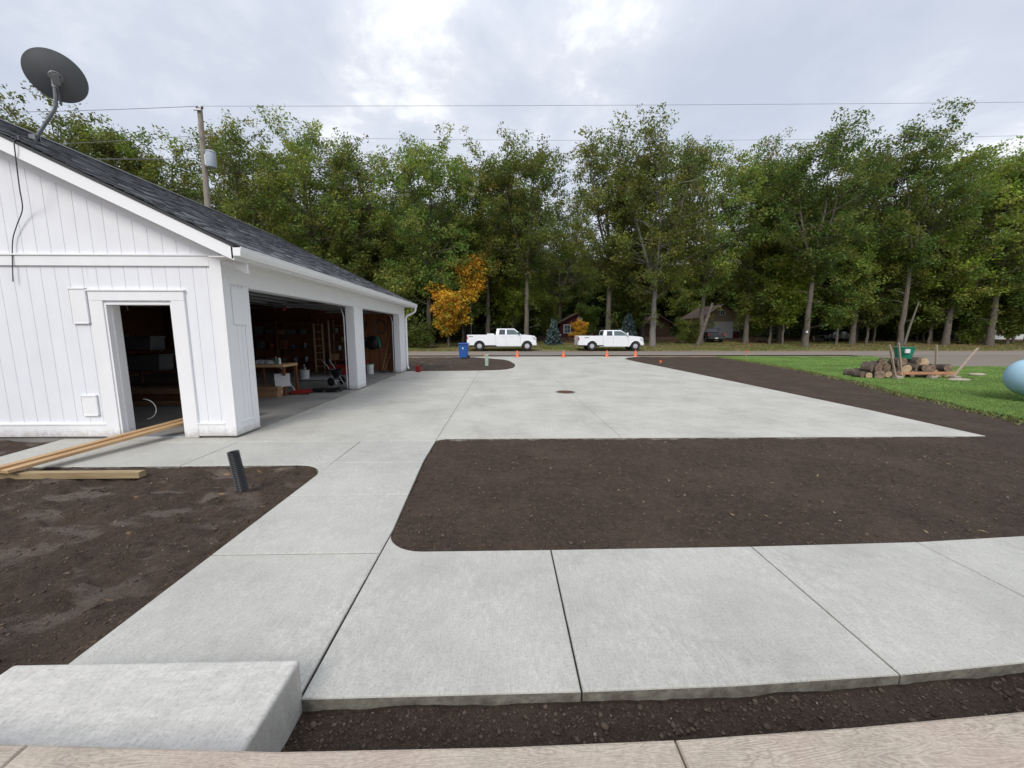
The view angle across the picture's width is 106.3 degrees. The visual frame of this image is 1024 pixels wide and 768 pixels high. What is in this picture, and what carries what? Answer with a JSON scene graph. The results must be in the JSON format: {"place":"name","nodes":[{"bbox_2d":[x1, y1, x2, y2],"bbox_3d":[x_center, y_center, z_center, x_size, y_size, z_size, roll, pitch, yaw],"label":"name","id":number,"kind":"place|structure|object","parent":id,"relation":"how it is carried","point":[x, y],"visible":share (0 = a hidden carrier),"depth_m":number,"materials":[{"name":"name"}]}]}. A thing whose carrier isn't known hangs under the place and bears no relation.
{"place":"outdoors","nodes":[
{"label":"outdoors","id":0,"kind":"place"},
{"bbox_2d":[0,441,1023,711],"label":"walkway","id":1,"kind":"structure","parent":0,"point":[334,589],"depth_m":2.31,"materials":[{"name":"concrete"}]},
{"bbox_2d":[0,335,1023,751],"bbox_3d":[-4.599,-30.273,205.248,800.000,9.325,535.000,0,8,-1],"label":"ground","id":2,"kind":"structure","parent":0,"point":[998,433],"depth_m":3.56,"materials":[{"name":"brown soil"}]},
{"bbox_2d":[0,470,145,478],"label":"timber beam","id":3,"kind":"structure","parent":2,"relation":"on","point":[92,474],"depth_m":4.43,"materials":[{"name":"beige wood"}]},
{"bbox_2d":[0,80,174,183],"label":"oak tree","id":4,"kind":"object","parent":2,"relation":"on","point":[60,123],"visible":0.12,"depth_m":31.55,"materials":[{"name":"green plant"}]},
{"bbox_2d":[43,114,227,200],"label":"oak tree","id":5,"kind":"object","parent":2,"relation":"on","point":[131,155],"visible":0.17,"depth_m":35.33,"materials":[{"name":"green plant"}]},
{"bbox_2d":[0,660,301,751],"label":"concrete step","id":6,"kind":"object","parent":2,"relation":"on","point":[255,706],"visible":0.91,"depth_m":1.54,"materials":[{"name":"grey concrete"}]},
{"bbox_2d":[193,106,216,207],"bbox_3d":[-14.749,-7.056,19.063,0.881,12.451,0.465,0,8,-1],"label":"utility pole","id":7,"kind":"object","parent":2,"relation":"on","point":[208,158],"visible":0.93,"depth_m":18.47,"materials":[{"name":"grey paint"}]},
{"bbox_2d":[200,135,1023,140],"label":"power line","id":8,"kind":"object","parent":7,"relation":"attached to","point":[600,140],"visible":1,"depth_m":19.59,"materials":[{"name":"metal"}]},
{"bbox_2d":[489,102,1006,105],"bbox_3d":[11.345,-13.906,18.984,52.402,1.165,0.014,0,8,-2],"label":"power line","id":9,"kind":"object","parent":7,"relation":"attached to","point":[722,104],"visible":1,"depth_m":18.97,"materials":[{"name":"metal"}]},
{"bbox_2d":[0,118,416,441],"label":"garage","id":10,"kind":"structure","parent":2,"relation":"on","point":[99,246],"depth_m":5.94,"materials":[{"name":"white paint"}]},
{"bbox_2d":[20,47,88,146],"bbox_3d":[-7.572,-4.640,6.323,0.842,1.363,0.621,1,8,10],"label":"satellite dish","id":11,"kind":"object","parent":10,"relation":"on","point":[56,76],"visible":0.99,"depth_m":6.21,"materials":[{"name":"grey metal"}]},
{"bbox_2d":[12,135,33,281],"bbox_3d":[-7.404,-2.747,5.777,0.344,2.421,1.731,-7,10,-43],"label":"dish cable","id":12,"kind":"object","parent":11,"relation":"hanging from","point":[20,196],"visible":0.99,"depth_m":5.51,"materials":[{"name":"black rubber"}]},
{"bbox_2d":[126,334,178,387],"bbox_3d":[-10.230,-0.533,10.275,3.250,1.600,0.640,0,8,-1],"label":"steel shelf","id":13,"kind":"object","parent":10,"relation":"on","point":[142,384],"visible":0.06,"depth_m":10.18,"materials":[{"name":"brown metal"}]},
{"bbox_2d":[124,336,165,350],"bbox_3d":[-9.830,-1.087,10.231,0.840,0.370,0.480,0,8,-1],"label":"storage crate","id":14,"kind":"object","parent":13,"relation":"on","point":[141,343],"visible":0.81,"depth_m":10.03,"materials":[{"name":"grey plastic"}]},
{"bbox_2d":[126,353,173,370],"bbox_3d":[-9.680,-0.592,10.300,0.890,0.430,0.480,0,8,-1],"label":"storage crate","id":15,"kind":"object","parent":13,"relation":"on","point":[150,362],"visible":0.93,"depth_m":10.10,"materials":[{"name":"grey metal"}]},
{"bbox_2d":[131,388,180,404],"bbox_3d":[-8.445,0.284,8.840,3.300,0.340,0.420,0,8,-1],"label":"lumber stack","id":16,"kind":"object","parent":10,"relation":"on","point":[163,396],"visible":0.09,"depth_m":8.66,"materials":[{"name":"brown wood"}]},
{"bbox_2d":[255,363,298,395],"bbox_3d":[-6.377,-0.134,10.233,1.000,0.820,0.700,0,8,-1],"label":"workbench","id":17,"kind":"object","parent":10,"relation":"on","point":[282,365],"visible":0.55,"depth_m":10.22,"materials":[{"name":"brown wood"}]},
{"bbox_2d":[251,319,326,372],"bbox_3d":[-10.432,-1.590,15.932,5.100,2.200,0.540,0,8,-1],"label":"storage shelf","id":18,"kind":"object","parent":10,"relation":"on","point":[318,334],"visible":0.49,"depth_m":15.74,"materials":[{"name":"brown wood"}]},
{"bbox_2d":[248,291,347,388],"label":"overhead door","id":19,"kind":"structure","parent":10,"relation":"in","point":[260,298],"depth_m":10.19,"materials":[{"name":"grey metal"}]},
{"bbox_2d":[312,324,325,372],"bbox_3d":[-7.850,-1.448,15.630,0.400,2.000,0.050,0,8,-1],"label":"step ladder","id":20,"kind":"object","parent":10,"relation":"on","point":[322,345],"visible":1,"depth_m":15.61,"materials":[{"name":"metal"}]},
{"bbox_2d":[263,303,394,371],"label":"overhead door","id":21,"kind":"structure","parent":10,"relation":"in","point":[333,309],"depth_m":13.02,"materials":[{"name":"grey metal"}]},
{"bbox_2d":[321,360,345,385],"bbox_3d":[-5.616,-0.366,12.083,0.638,0.787,0.490,3,8,21],"label":"push spreader","id":22,"kind":"object","parent":10,"relation":"on","point":[335,373],"visible":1,"depth_m":11.96,"materials":[{"name":"black plastic"}]},
{"bbox_2d":[142,104,318,244],"bbox_3d":[-27.323,-15.556,39.450,13.582,24.141,12.367,-2,8,-12],"label":"oak tree","id":23,"kind":"object","parent":2,"relation":"on","point":[240,187],"visible":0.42,"depth_m":36.92,"materials":[{"name":"green plant"}]},
{"bbox_2d":[226,450,248,491],"bbox_3d":[-2.875,0.972,4.047,0.114,0.547,0.114,-6,11,0],"label":"drain pipe","id":24,"kind":"object","parent":2,"relation":"in","point":[237,470],"visible":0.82,"depth_m":4.00,"materials":[{"name":"black plastic"}]},
{"bbox_2d":[250,148,331,243],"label":"oak tree","id":25,"kind":"object","parent":2,"relation":"on","point":[285,196],"depth_m":49.53,"materials":[{"name":"green plant"}]},
{"bbox_2d":[240,104,369,265],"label":"oak tree","id":26,"kind":"object","parent":2,"relation":"on","point":[299,165],"visible":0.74,"depth_m":38.92,"materials":[{"name":"green plant"}]},
{"bbox_2d":[295,124,403,284],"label":"oak tree","id":27,"kind":"object","parent":2,"relation":"on","point":[360,266],"visible":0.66,"depth_m":40.86,"materials":[{"name":"green plant"}]},
{"bbox_2d":[344,217,409,286],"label":"tree","id":28,"kind":"object","parent":2,"relation":"on","point":[377,253],"visible":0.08,"depth_m":45.47,"materials":[{"name":"green plant"}]},
{"bbox_2d":[372,266,424,332],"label":"young tree","id":29,"kind":"object","parent":2,"relation":"on","point":[401,287],"visible":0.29,"depth_m":39.09,"materials":[{"name":"green plant"}]},
{"bbox_2d":[369,233,443,324],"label":"tree","id":30,"kind":"object","parent":2,"relation":"on","point":[415,314],"visible":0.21,"depth_m":42.95,"materials":[{"name":"green plant"}]},
{"bbox_2d":[407,318,436,348],"bbox_3d":[-9.018,-4.979,38.830,2.858,3.421,3.151,5,9,31],"label":"green bush","id":31,"kind":"object","parent":2,"relation":"on","point":[421,335],"visible":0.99,"depth_m":38.60,"materials":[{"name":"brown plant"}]},
{"bbox_2d":[363,122,485,345],"bbox_3d":[-8.994,-15.627,41.445,13.192,23.682,12.632,-5,9,-35],"label":"oak tree","id":32,"kind":"object","parent":2,"relation":"on","point":[406,177],"visible":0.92,"depth_m":39.51,"materials":[{"name":"green plant"}]},
{"bbox_2d":[424,281,471,347],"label":"maple tree","id":33,"kind":"object","parent":2,"relation":"on","point":[453,306],"visible":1,"depth_m":39.40,"materials":[{"name":"orange plant"}]},
{"bbox_2d":[422,227,478,342],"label":"young tree","id":34,"kind":"object","parent":2,"relation":"on","point":[450,269],"visible":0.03,"depth_m":43.11,"materials":[{"name":"green plant"}]},
{"bbox_2d":[426,232,504,342],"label":"tree","id":35,"kind":"object","parent":2,"relation":"on","point":[474,308],"visible":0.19,"depth_m":43.89,"materials":[{"name":"green plant"}]},
{"bbox_2d":[450,251,492,334],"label":"maple tree","id":36,"kind":"object","parent":2,"relation":"on","point":[474,286],"visible":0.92,"depth_m":41.38,"materials":[{"name":"orange plant"}]},
{"bbox_2d":[436,121,540,334],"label":"oak tree","id":37,"kind":"object","parent":2,"relation":"on","point":[491,225],"visible":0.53,"depth_m":42.16,"materials":[{"name":"green plant"}]},
{"bbox_2d":[467,329,536,350],"bbox_3d":[-1.002,-4.231,36.498,6.615,2.040,2.400,0,8,-1],"label":"pickup truck","id":38,"kind":"object","parent":2,"relation":"on","point":[508,338],"visible":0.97,"depth_m":35.54,"materials":[{"name":"white paint"}]},
{"bbox_2d":[455,166,550,328],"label":"oak tree","id":39,"kind":"object","parent":2,"relation":"on","point":[506,326],"visible":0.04,"depth_m":51.69,"materials":[{"name":"green plant"}]},
{"bbox_2d":[3,437,1022,575],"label":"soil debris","id":40,"kind":"object","parent":2,"relation":"on","point":[577,488],"visible":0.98,"depth_m":3.94,"materials":[{"name":"brown soil"}]},
{"bbox_2d":[483,218,548,328],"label":"tree","id":41,"kind":"object","parent":2,"relation":"on","point":[508,294],"visible":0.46,"depth_m":46.82,"materials":[{"name":"green plant"}]},
{"bbox_2d":[469,134,581,334],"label":"oak tree","id":42,"kind":"object","parent":2,"relation":"on","point":[534,170],"visible":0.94,"depth_m":40.55,"materials":[{"name":"green plant"}]},
{"bbox_2d":[519,287,548,331],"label":"young tree","id":43,"kind":"object","parent":2,"relation":"on","point":[532,315],"visible":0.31,"depth_m":59.47,"materials":[{"name":"green plant"}]},
{"bbox_2d":[532,291,561,336],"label":"young tree","id":44,"kind":"object","parent":2,"relation":"on","point":[548,309],"visible":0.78,"depth_m":52.57,"materials":[{"name":"green plant"}]},
{"bbox_2d":[543,319,563,345],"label":"spruce tree","id":45,"kind":"object","parent":2,"relation":"on","point":[552,337],"visible":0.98,"depth_m":44.40,"materials":[{"name":"green plant"}]},
{"bbox_2d":[531,182,601,320],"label":"oak tree","id":46,"kind":"object","parent":2,"relation":"on","point":[575,224],"visible":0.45,"depth_m":63.03,"materials":[{"name":"green plant"}]},
{"bbox_2d":[539,227,604,316],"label":"oak tree","id":47,"kind":"object","parent":2,"relation":"on","point":[574,302],"visible":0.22,"depth_m":73.42,"materials":[{"name":"green plant"}]},
{"bbox_2d":[557,313,598,337],"bbox_3d":[10.329,-9.269,63.577,6.500,4.770,6.800,0,8,-1],"label":"red cabin","id":48,"kind":"object","parent":2,"relation":"on","point":[565,329],"visible":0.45,"depth_m":60.56,"materials":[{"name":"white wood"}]},
{"bbox_2d":[568,318,588,337],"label":"maple sapling","id":49,"kind":"object","parent":2,"relation":"on","point":[580,328],"visible":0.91,"depth_m":45.41,"materials":[{"name":"orange plant"}]},
{"bbox_2d":[574,301,604,335],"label":"young tree","id":50,"kind":"object","parent":2,"relation":"on","point":[591,314],"visible":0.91,"depth_m":53.99,"materials":[{"name":"green plant"}]},
{"bbox_2d":[574,330,643,350],"bbox_3d":[9.213,-4.205,36.831,6.315,1.900,2.400,0,8,-1],"label":"pickup truck","id":51,"kind":"object","parent":2,"relation":"on","point":[612,338],"visible":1,"depth_m":35.88,"materials":[{"name":"white paint"}]},
{"bbox_2d":[554,102,678,329],"bbox_3d":[11.817,-16.474,44.252,14.126,24.402,13.670,-4,9,-27],"label":"oak tree","id":52,"kind":"object","parent":2,"relation":"on","point":[608,278],"visible":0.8,"depth_m":42.02,"materials":[{"name":"green plant"}]},
{"bbox_2d":[417,260,830,332],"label":"distant woodland","id":53,"kind":"object","parent":2,"relation":"on","point":[595,302],"visible":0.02,"depth_m":81.77,"materials":[{"name":"green plant"}]},
{"bbox_2d":[599,269,651,331],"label":"young tree","id":54,"kind":"object","parent":2,"relation":"on","point":[626,300],"visible":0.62,"depth_m":48.39,"materials":[{"name":"green plant"}]},
{"bbox_2d":[619,313,638,336],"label":"spruce tree","id":55,"kind":"object","parent":2,"relation":"on","point":[628,325],"visible":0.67,"depth_m":45.45,"materials":[{"name":"green plant"}]},
{"bbox_2d":[596,234,673,325],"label":"tree","id":56,"kind":"object","parent":2,"relation":"on","point":[658,301],"visible":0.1,"depth_m":48.78,"materials":[{"name":"green plant"}]},
{"bbox_2d":[596,166,693,340],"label":"oak tree","id":57,"kind":"object","parent":2,"relation":"on","point":[642,331],"visible":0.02,"depth_m":50.11,"materials":[{"name":"green plant"}]},
{"bbox_2d":[635,315,676,336],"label":"log cabin","id":58,"kind":"object","parent":2,"relation":"on","point":[664,331],"visible":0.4,"depth_m":65.91,"materials":[{"name":"brown wood"}]},
{"bbox_2d":[603,103,727,345],"bbox_3d":[15.481,-15.673,40.291,11.967,24.141,13.142,2,8,17],"label":"oak tree","id":59,"kind":"object","parent":2,"relation":"on","point":[674,235],"visible":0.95,"depth_m":38.32,"materials":[{"name":"green plant"}]},
{"bbox_2d":[673,319,691,340],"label":"young tree","id":60,"kind":"object","parent":2,"relation":"on","point":[682,326],"visible":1,"depth_m":45.75,"materials":[{"name":"green plant"}]},
{"bbox_2d":[417,321,960,339],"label":"undergrowth","id":61,"kind":"object","parent":2,"relation":"on","point":[476,330],"visible":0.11,"depth_m":59.51,"materials":[{"name":"green plant"}]},
{"bbox_2d":[664,260,724,319],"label":"tree","id":62,"kind":"object","parent":2,"relation":"on","point":[682,300],"visible":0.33,"depth_m":70.92,"materials":[{"name":"green plant"}]},
{"bbox_2d":[685,316,707,342],"bbox_3d":[21.770,-6.370,46.451,3.361,3.649,3.049,0,8,-2],"label":"green bush","id":63,"kind":"object","parent":2,"relation":"on","point":[694,333],"visible":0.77,"depth_m":46.11,"materials":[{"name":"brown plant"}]},
{"bbox_2d":[697,328,724,341],"bbox_3d":[26.267,-6.437,50.887,2.400,1.850,5.915,2,8,13],"label":"pickup truck","id":64,"kind":"object","parent":2,"relation":"on","point":[712,334],"visible":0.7,"depth_m":48.67,"materials":[{"name":"black paint"}]},
{"bbox_2d":[680,304,744,337],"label":"tan garage","id":65,"kind":"structure","parent":2,"relation":"on","point":[725,317],"depth_m":59.00,"materials":[{"name":"beige wood"}]},
{"bbox_2d":[714,322,733,337],"bbox_3d":[32.535,-8.336,59.113,3.000,2.500,0.071,0,8,-1],"label":"garage door","id":66,"kind":"structure","parent":65,"relation":"in","point":[724,327],"depth_m":59.06,"materials":[{"name":"white paint"}]},
{"bbox_2d":[648,138,784,343],"bbox_3d":[22.570,-15.930,45.232,13.126,23.052,14.741,2,8,15],"label":"oak tree","id":67,"kind":"object","parent":2,"relation":"on","point":[708,264],"visible":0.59,"depth_m":42.48,"materials":[{"name":"green plant"}]},
{"bbox_2d":[409,337,1023,349],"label":"fallen leaves","id":68,"kind":"object","parent":2,"relation":"on","point":[811,346],"visible":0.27,"depth_m":48.66,"materials":[{"name":"brown plant"}]},
{"bbox_2d":[689,222,746,305],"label":"oak tree","id":69,"kind":"object","parent":2,"relation":"on","point":[716,294],"visible":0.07,"depth_m":71.37,"materials":[{"name":"green plant"}]},
{"bbox_2d":[710,269,754,326],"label":"young tree","id":70,"kind":"object","parent":2,"relation":"on","point":[730,298],"visible":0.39,"depth_m":70.47,"materials":[{"name":"green plant"}]},
{"bbox_2d":[735,284,768,340],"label":"young tree","id":71,"kind":"object","parent":2,"relation":"on","point":[753,331],"visible":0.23,"depth_m":51.72,"materials":[{"name":"green plant"}]},
{"bbox_2d":[706,127,817,342],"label":"oak tree","id":72,"kind":"object","parent":2,"relation":"on","point":[747,261],"visible":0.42,"depth_m":44.93,"materials":[{"name":"green plant"}]},
{"bbox_2d":[731,230,824,343],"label":"tree","id":73,"kind":"object","parent":2,"relation":"on","point":[760,299],"visible":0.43,"depth_m":45.96,"materials":[{"name":"green plant"}]},
{"bbox_2d":[752,250,822,343],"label":"young tree","id":74,"kind":"object","parent":2,"relation":"on","point":[794,304],"visible":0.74,"depth_m":43.80,"materials":[{"name":"green plant"}]},
{"bbox_2d":[739,142,846,341],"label":"oak tree","id":75,"kind":"object","parent":2,"relation":"on","point":[779,333],"visible":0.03,"depth_m":46.05,"materials":[{"name":"green plant"}]},
{"bbox_2d":[789,261,839,341],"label":"tree","id":76,"kind":"object","parent":2,"relation":"on","point":[801,319],"visible":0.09,"depth_m":48.54,"materials":[{"name":"green plant"}]},
{"bbox_2d":[747,106,899,346],"bbox_3d":[31.479,-15.274,40.549,11.638,23.390,11.850,-3,8,-23],"label":"oak tree","id":77,"kind":"object","parent":2,"relation":"on","point":[816,256],"visible":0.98,"depth_m":38.63,"materials":[{"name":"green plant"}]},
{"bbox_2d":[815,331,848,340],"bbox_3d":[44.335,-6.551,52.596,4.483,1.375,1.730,0,8,-1],"label":"parked car","id":78,"kind":"object","parent":2,"relation":"on","point":[831,335],"visible":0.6,"depth_m":51.76,"materials":[{"name":"black paint"}]},
{"bbox_2d":[805,237,891,344],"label":"tree","id":79,"kind":"object","parent":2,"relation":"on","point":[842,302],"visible":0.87,"depth_m":42.93,"materials":[{"name":"green plant"}]},
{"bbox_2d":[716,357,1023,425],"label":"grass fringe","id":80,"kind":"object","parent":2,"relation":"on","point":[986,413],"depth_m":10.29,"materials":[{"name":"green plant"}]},
{"bbox_2d":[809,134,940,344],"bbox_3d":[40.391,-16.274,44.399,12.545,24.047,11.665,-6,9,-36],"label":"oak tree","id":81,"kind":"object","parent":2,"relation":"on","point":[852,334],"visible":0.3,"depth_m":41.96,"materials":[{"name":"green plant"}]},
{"bbox_2d":[830,232,929,343],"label":"tree","id":82,"kind":"object","parent":2,"relation":"on","point":[878,311],"visible":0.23,"depth_m":44.78,"materials":[{"name":"green plant"}]},
{"bbox_2d":[858,254,931,342],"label":"tree","id":83,"kind":"object","parent":2,"relation":"on","point":[874,331],"visible":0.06,"depth_m":45.84,"materials":[{"name":"green plant"}]},
{"bbox_2d":[882,295,921,336],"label":"young tree","id":84,"kind":"object","parent":2,"relation":"on","point":[894,325],"visible":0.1,"depth_m":49.57,"materials":[{"name":"green plant"}]},
{"bbox_2d":[853,97,1009,345],"bbox_3d":[43.180,-15.969,41.395,11.445,24.495,11.709,2,8,16],"label":"oak tree","id":85,"kind":"object","parent":2,"relation":"on","point":[915,252],"visible":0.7,"depth_m":39.41,"materials":[{"name":"green plant"}]},
{"bbox_2d":[896,236,1003,343],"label":"tree","id":86,"kind":"object","parent":2,"relation":"on","point":[935,296],"visible":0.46,"depth_m":44.80,"materials":[{"name":"green plant"}]},
{"bbox_2d":[884,122,1023,344],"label":"oak tree","id":87,"kind":"object","parent":2,"relation":"on","point":[956,294],"visible":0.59,"depth_m":41.17,"materials":[{"name":"green plant"}]},
{"bbox_2d":[955,318,995,343],"bbox_3d":[54.915,-6.244,45.966,3.049,3.649,3.361,2,8,13],"label":"green bush","id":88,"kind":"object","parent":2,"relation":"on","point":[973,334],"visible":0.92,"depth_m":45.54,"materials":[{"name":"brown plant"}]},
{"bbox_2d":[932,136,1023,345],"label":"oak tree","id":89,"kind":"object","parent":2,"relation":"on","point":[990,332],"visible":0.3,"depth_m":42.08,"materials":[{"name":"green plant"}]},
{"bbox_2d":[950,254,1022,327],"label":"tree","id":90,"kind":"object","parent":2,"relation":"on","point":[983,304],"visible":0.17,"depth_m":45.08,"materials":[{"name":"green plant"}]},
{"bbox_2d":[971,241,1023,343],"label":"tree","id":91,"kind":"object","parent":2,"relation":"on","point":[1001,322],"visible":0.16,"depth_m":44.03,"materials":[{"name":"green plant"}]},
{"bbox_2d":[978,173,1023,294],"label":"oak tree","id":92,"kind":"object","parent":2,"relation":"on","point":[1001,226],"visible":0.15,"depth_m":42.07,"materials":[{"name":"green plant"}]},
{"bbox_2d":[991,291,1023,339],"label":"young tree","id":93,"kind":"object","parent":2,"relation":"on","point":[1008,329],"visible":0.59,"depth_m":44.21,"materials":[{"name":"green plant"}]},
{"bbox_2d":[0,712,1023,767],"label":"patio","id":94,"kind":"structure","parent":0,"point":[992,741],"depth_m":1.21,"materials":[{"name":"beige concrete"}]},
{"bbox_2d":[0,0,1023,264],"label":"sky","id":95,"kind":"structure","parent":0,"point":[378,69],"materials":[{"name":"grey"}]},
{"bbox_2d":[51,356,982,442],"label":"driveway","id":96,"kind":"structure","parent":0,"point":[618,397],"depth_m":8.12,"materials":[{"name":"concrete"}]},
{"bbox_2d":[408,341,1023,350],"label":"verge grass","id":97,"kind":"structure","parent":0,"point":[783,347],"depth_m":40.93,"materials":[{"name":"green plant"}]},
{"bbox_2d":[408,351,1023,355],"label":"road","id":98,"kind":"structure","parent":0,"point":[748,353],"depth_m":30.77,"materials":[{"name":"grey asphalt"}]},
{"bbox_2d":[715,356,1023,419],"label":"grass","id":99,"kind":"structure","parent":0,"point":[991,392],"depth_m":12.56,"materials":[{"name":"green plant"}]},
{"bbox_2d":[854,355,1023,366],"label":"gravel lot","id":100,"kind":"structure","parent":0,"point":[985,360],"depth_m":23.97,"materials":[{"name":"grey gravel"}]},
{"label":"lawn","id":101,"kind":"structure","parent":0,"visible":0},
{"bbox_2d":[888,343,978,378],"bbox_3d":[14.998,-0.866,14.036,3.329,1.307,0.882,0,8,-1],"label":"firewood rack","id":102,"kind":"object","parent":101,"relation":"on","point":[901,373],"visible":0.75,"depth_m":13.72,"materials":[{"name":"brown wood"}]},
{"bbox_2d":[1002,359,1023,399],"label":"propane tank","id":103,"kind":"object","parent":101,"relation":"on","point":[1013,377],"visible":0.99,"depth_m":8.99,"materials":[{"name":"blue metal"}]},
{"bbox_3d":[-5.614,0.531,7.463,0.900,0.235,0.200,0,8,-1],"label":"sawhorse beam","id":104,"kind":"object","parent":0,"visible":0},
{"bbox_2d":[0,418,183,473],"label":"long lumber","id":105,"kind":"object","parent":104,"relation":"on","point":[15,466],"visible":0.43,"depth_m":5.04,"materials":[{"name":"beige wood"}]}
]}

